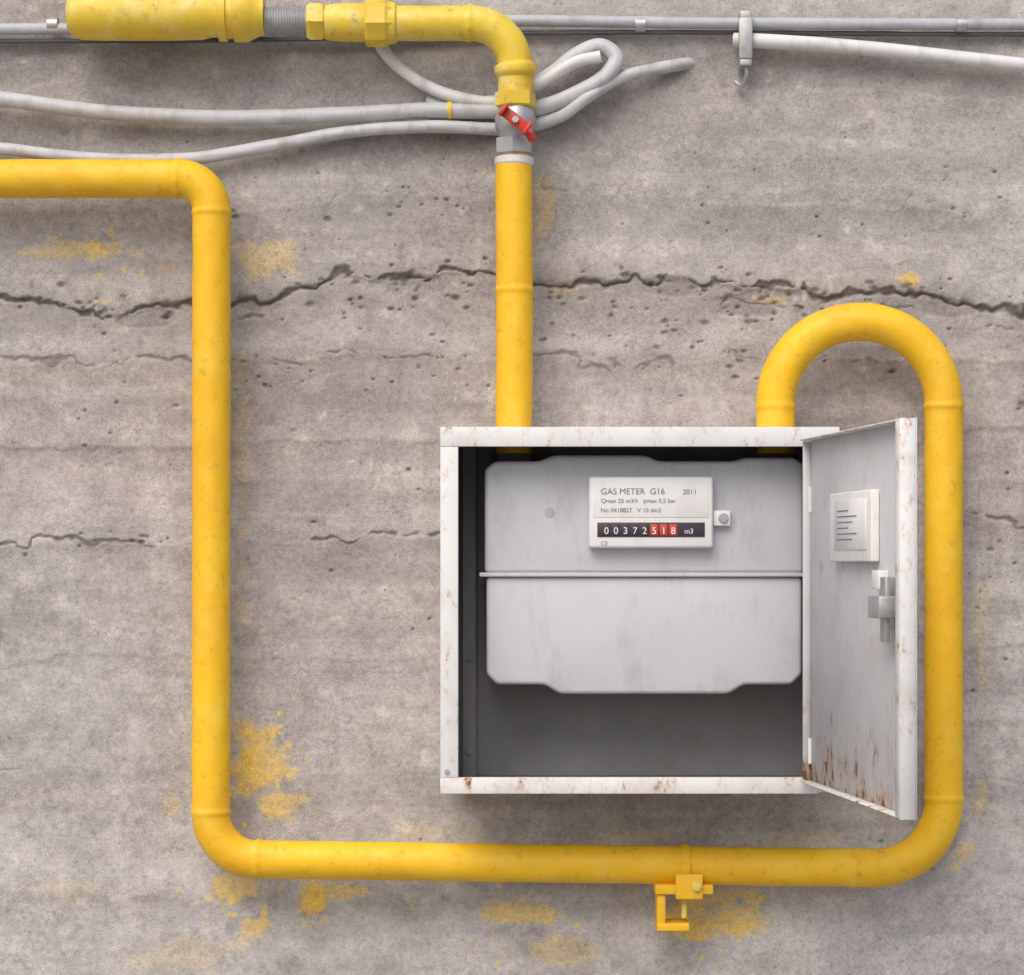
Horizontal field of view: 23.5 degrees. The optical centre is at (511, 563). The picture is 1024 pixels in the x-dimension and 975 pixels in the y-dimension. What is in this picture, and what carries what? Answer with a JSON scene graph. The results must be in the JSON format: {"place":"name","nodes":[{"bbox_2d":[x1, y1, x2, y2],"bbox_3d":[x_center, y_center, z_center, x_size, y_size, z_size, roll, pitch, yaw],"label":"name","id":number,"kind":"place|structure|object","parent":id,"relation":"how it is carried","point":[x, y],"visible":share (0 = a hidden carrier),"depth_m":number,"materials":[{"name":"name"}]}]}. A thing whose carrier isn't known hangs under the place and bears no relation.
{"place":"outdoors","nodes":[
{"label":"outdoors","id":0,"kind":"place"},
{"label":"ground","id":1,"kind":"structure","parent":0,"visible":0},
{"bbox_2d":[0,0,1023,974],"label":"concrete wall","id":2,"kind":"structure","parent":1,"relation":"on","point":[706,232],"depth_m":3.60,"materials":[{"name":"grey concrete"}]},
{"bbox_2d":[0,38,623,125],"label":"flexible conduit","id":3,"kind":"object","parent":2,"relation":"attached to","point":[605,74],"visible":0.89,"depth_m":3.56,"materials":[{"name":"grey plastic"}]},
{"bbox_2d":[447,101,451,118],"bbox_3d":[-0.091,-0.658,3.569,0.007,0.026,0.026,0,0,0],"label":"cable tie","id":4,"kind":"object","parent":3,"relation":"attached to","point":[449,109],"visible":1,"depth_m":3.56,"materials":[{"name":"yellow paint"}]},
{"bbox_2d":[0,57,693,163],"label":"flexible conduit","id":5,"kind":"object","parent":2,"relation":"attached to","point":[571,109],"visible":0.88,"depth_m":3.56,"materials":[{"name":"grey plastic"}]},
{"bbox_2d":[0,15,1023,43],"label":"steel conduit","id":6,"kind":"object","parent":2,"relation":"attached to","point":[960,26],"visible":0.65,"depth_m":3.58,"materials":[{"name":"grey metal"}]},
{"bbox_2d":[363,0,601,104],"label":"flexible conduit","id":7,"kind":"object","parent":6,"relation":"attached to","point":[394,62],"visible":0.62,"depth_m":3.56,"materials":[{"name":"white plastic"}]},
{"bbox_2d":[734,11,752,87],"bbox_3d":[0.336,-0.746,3.581,0.024,0.108,0.054,0,0,0],"label":"conduit clamp","id":8,"kind":"object","parent":6,"relation":"attached to","point":[745,39],"visible":1,"depth_m":3.55,"materials":[{"name":"metal"}]},
{"bbox_2d":[733,33,1023,72],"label":"plastic conduit","id":9,"kind":"object","parent":6,"relation":"attached to","point":[890,50],"visible":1,"depth_m":3.56,"materials":[{"name":"white plastic"}]},
{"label":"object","id":10,"kind":"object","parent":1,"relation":"on","visible":0},
{"bbox_2d":[440,418,916,819],"bbox_3d":[0.187,0.063,3.234,0.570,0.507,0.748,0,0,0],"label":"gas meter box","id":11,"kind":"object","parent":10,"relation":"attached to","point":[838,716],"visible":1,"depth_m":3.37,"materials":[{"name":"white metal"}]},
{"bbox_2d":[388,3,536,453],"bbox_3d":[-0.070,-0.480,3.528,0.212,0.648,0.061,0,0,0],"label":"gas inlet pipe","id":12,"kind":"object","parent":11,"relation":"attached to","point":[501,36],"visible":0.92,"depth_m":3.50,"materials":[{"name":"yellow metal"}]},
{"bbox_2d":[66,0,393,46],"bbox_3d":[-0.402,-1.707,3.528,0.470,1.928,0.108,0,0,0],"label":"coupling","id":13,"kind":"object","parent":12,"relation":"attached to","point":[368,22],"visible":1,"depth_m":3.50,"materials":[{"name":"yellow paint"}]},
{"bbox_2d":[495,89,536,165],"bbox_3d":[0.005,-0.624,3.512,0.060,0.105,0.091,0,0,0],"label":"gas valve","id":14,"kind":"object","parent":12,"relation":"attached to","point":[515,122],"visible":0.99,"depth_m":3.50,"materials":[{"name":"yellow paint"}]},
{"bbox_2d":[480,453,802,693],"bbox_3d":[0.184,0.013,3.488,0.458,0.340,0.154,0,0,0],"label":"gas meter","id":15,"kind":"object","parent":11,"relation":"in","point":[623,574],"visible":1,"depth_m":3.44,"materials":[{"name":"white paint"}]},
{"bbox_2d":[597,522,704,536],"bbox_3d":[0.193,-0.047,3.413,0.149,0.020,0.002,0,0,0],"label":"index window","id":16,"kind":"structure","parent":15,"relation":"in","point":[698,528],"depth_m":3.41,"materials":[{"name":"black plastic"}]},
{"bbox_2d":[800,418,916,819],"bbox_3d":[0.425,0.065,3.113,0.032,0.469,0.509,0,0,-7],"label":"door","id":17,"kind":"structure","parent":11,"relation":"in","point":[860,528],"depth_m":3.09,"materials":[{"name":"paint"}]},
{"bbox_2d":[651,844,712,930],"bbox_3d":[0.245,0.463,3.547,0.082,0.121,0.127,0,0,0],"label":"pipe bracket","id":18,"kind":"object","parent":10,"relation":"attached to","point":[686,886],"visible":0.93,"depth_m":3.50,"materials":[{"name":"yellow metal"}]},
{"bbox_2d":[0,158,964,888],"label":"gas pipe","id":19,"kind":"object","parent":18,"relation":"attached to","point":[796,350],"visible":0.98,"depth_m":3.50,"materials":[{"name":"yellow metal"}]}
]}

